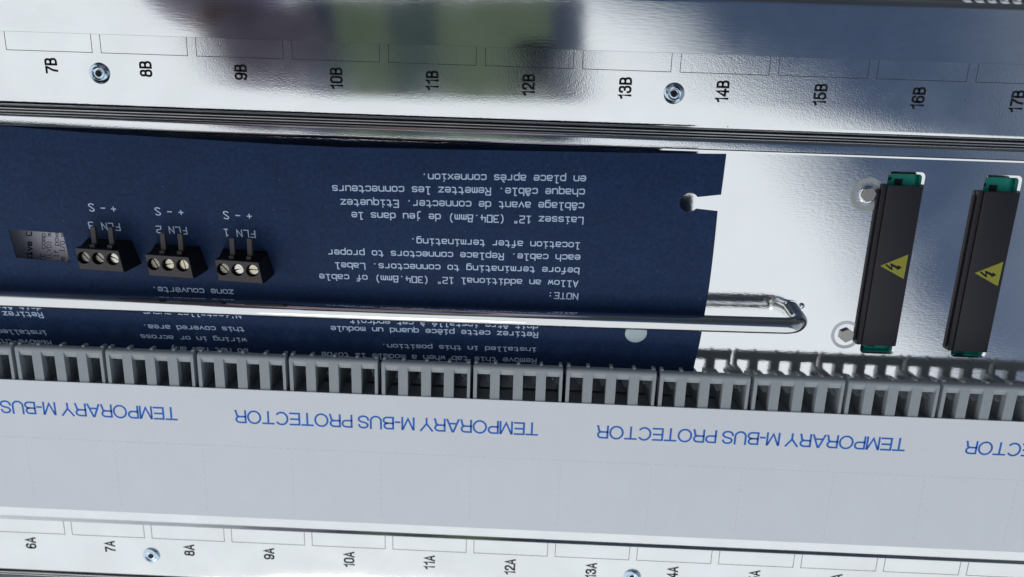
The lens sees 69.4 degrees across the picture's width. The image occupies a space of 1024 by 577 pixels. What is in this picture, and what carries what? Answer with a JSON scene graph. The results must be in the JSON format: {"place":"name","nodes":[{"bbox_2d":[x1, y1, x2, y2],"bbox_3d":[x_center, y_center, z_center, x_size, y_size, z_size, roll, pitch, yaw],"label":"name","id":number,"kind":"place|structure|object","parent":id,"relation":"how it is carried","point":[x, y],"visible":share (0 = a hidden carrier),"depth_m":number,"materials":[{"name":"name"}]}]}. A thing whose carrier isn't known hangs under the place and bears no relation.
{"place":"outdoors","nodes":[
{"label":"outdoors","id":0,"kind":"place"},
{"bbox_2d":[0,106,1023,159],"bbox_3d":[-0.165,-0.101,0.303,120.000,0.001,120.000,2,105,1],"label":"metal rail","id":1,"kind":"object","parent":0,"point":[511,126],"depth_m":0.31,"materials":[{"name":"metal"}]},
{"bbox_2d":[0,0,1023,576],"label":"steel chassis","id":2,"kind":"object","parent":1,"relation":"on","point":[794,222],"visible":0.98,"depth_m":0.25,"materials":[{"name":"grey metal"}]},
{"bbox_2d":[0,341,18,379],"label":"guide block","id":3,"kind":"structure","parent":2,"relation":"on","point":[8,367],"depth_m":0.26,"materials":[{"name":"grey plastic"}]},
{"bbox_2d":[0,379,1023,552],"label":"protector strip","id":4,"kind":"object","parent":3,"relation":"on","point":[877,480],"visible":1,"depth_m":0.26,"materials":[{"name":"white plastic"}]},
{"bbox_2d":[10,230,70,261],"bbox_3d":[-0.162,-0.016,0.257,0.044,0.006,0.036,2,105,1],"label":"instruction label","id":5,"kind":"object","parent":2,"relation":"on","point":[40,245],"visible":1,"depth_m":0.25,"materials":[{"name":"white paper"}]},
{"bbox_2d":[14,340,108,382],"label":"guide block","id":6,"kind":"structure","parent":2,"relation":"on","point":[63,362],"depth_m":0.26,"materials":[{"name":"grey plastic"}]},
{"bbox_2d":[105,344,198,386],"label":"guide block","id":7,"kind":"structure","parent":2,"relation":"on","point":[153,365],"depth_m":0.26,"materials":[{"name":"grey plastic"}]},
{"bbox_2d":[197,347,289,390],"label":"guide block","id":8,"kind":"structure","parent":2,"relation":"on","point":[220,368],"depth_m":0.26,"materials":[{"name":"grey plastic"}]},
{"bbox_2d":[289,351,381,394],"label":"guide block","id":9,"kind":"structure","parent":2,"relation":"on","point":[335,363],"depth_m":0.26,"materials":[{"name":"grey plastic"}]},
{"bbox_2d":[0,126,725,376],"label":"cover sheet","id":10,"kind":"object","parent":2,"relation":"on","point":[615,232],"visible":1,"depth_m":0.24,"materials":[{"name":"blue plastic"}]},
{"bbox_2d":[75,226,140,271],"bbox_3d":[-0.131,-0.014,0.239,0.016,0.011,0.014,2,105,1],"label":"terminal plug","id":11,"kind":"object","parent":10,"relation":"attached to","point":[111,253],"visible":1,"depth_m":0.24,"materials":[{"name":"black plastic"}]},
{"bbox_2d":[145,232,207,278],"bbox_3d":[-0.109,-0.011,0.239,0.016,0.011,0.014,2,105,1],"label":"terminal plug","id":12,"kind":"object","parent":10,"relation":"attached to","point":[179,260],"visible":1,"depth_m":0.24,"materials":[{"name":"black plastic"}]},
{"bbox_2d":[215,237,273,283],"bbox_3d":[-0.087,-0.010,0.239,0.016,0.011,0.014,2,105,1],"label":"terminal plug","id":13,"kind":"object","parent":10,"relation":"attached to","point":[248,265],"visible":1,"depth_m":0.23,"materials":[{"name":"black plastic"}]},
{"bbox_2d":[625,329,646,341],"bbox_3d":[0.043,0.014,0.257,0.008,0.010,0.008,2,105,1],"label":"push rivet","id":14,"kind":"object","parent":10,"relation":"on","point":[635,335],"visible":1,"depth_m":0.25,"materials":[{"name":"plastic"}]},
{"bbox_2d":[0,290,806,333],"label":"retaining bar","id":15,"kind":"object","parent":2,"relation":"on","point":[793,320],"visible":1,"depth_m":0.24,"materials":[{"name":"silver metal"}]},
{"bbox_2d":[381,356,472,398],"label":"guide block","id":16,"kind":"structure","parent":2,"relation":"on","point":[426,368],"depth_m":0.25,"materials":[{"name":"grey plastic"}]},
{"bbox_2d":[473,359,562,401],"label":"guide block","id":17,"kind":"structure","parent":2,"relation":"on","point":[516,373],"depth_m":0.25,"materials":[{"name":"grey plastic"}]},
{"bbox_2d":[563,362,656,405],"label":"guide block","id":18,"kind":"structure","parent":2,"relation":"on","point":[630,378],"depth_m":0.25,"materials":[{"name":"grey plastic"}]},
{"bbox_2d":[654,367,750,409],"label":"guide block","id":19,"kind":"structure","parent":2,"relation":"on","point":[702,381],"depth_m":0.25,"materials":[{"name":"grey plastic"}]},
{"bbox_2d":[747,370,844,413],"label":"guide block","id":20,"kind":"structure","parent":2,"relation":"on","point":[820,393],"depth_m":0.25,"materials":[{"name":"grey plastic"}]},
{"bbox_2d":[831,321,855,347],"bbox_3d":[0.117,0.016,0.260,0.010,0.001,0.010,2,105,1],"label":"washer","id":21,"kind":"object","parent":2,"relation":"on","point":[846,335],"visible":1,"depth_m":0.26,"materials":[{"name":"silver metal"}]},
{"bbox_2d":[851,178,881,210],"bbox_3d":[0.119,-0.031,0.247,0.011,0.001,0.011,2,105,1],"label":"washer","id":22,"kind":"object","parent":2,"relation":"on","point":[867,194],"visible":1,"depth_m":0.25,"materials":[{"name":"silver metal"}]},
{"bbox_2d":[853,173,923,350],"bbox_3d":[0.129,-0.008,0.255,0.015,0.008,0.065,2,105,1],"label":"slot connector","id":23,"kind":"object","parent":2,"relation":"attached to","point":[891,239],"visible":1,"depth_m":0.25,"materials":[{"name":"plastic"}]},
{"bbox_2d":[840,374,939,417],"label":"guide block","id":24,"kind":"structure","parent":2,"relation":"on","point":[893,396],"depth_m":0.25,"materials":[{"name":"grey plastic"}]},
{"bbox_2d":[931,378,1023,421],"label":"guide block","id":25,"kind":"structure","parent":2,"relation":"on","point":[983,400],"depth_m":0.25,"materials":[{"name":"grey plastic"}]},
{"bbox_2d":[944,177,1019,353],"bbox_3d":[0.160,-0.006,0.254,0.015,0.008,0.065,2,105,1],"label":"slot connector","id":26,"kind":"object","parent":2,"relation":"attached to","point":[991,220],"visible":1,"depth_m":0.25,"materials":[{"name":"plastic"}]}
]}

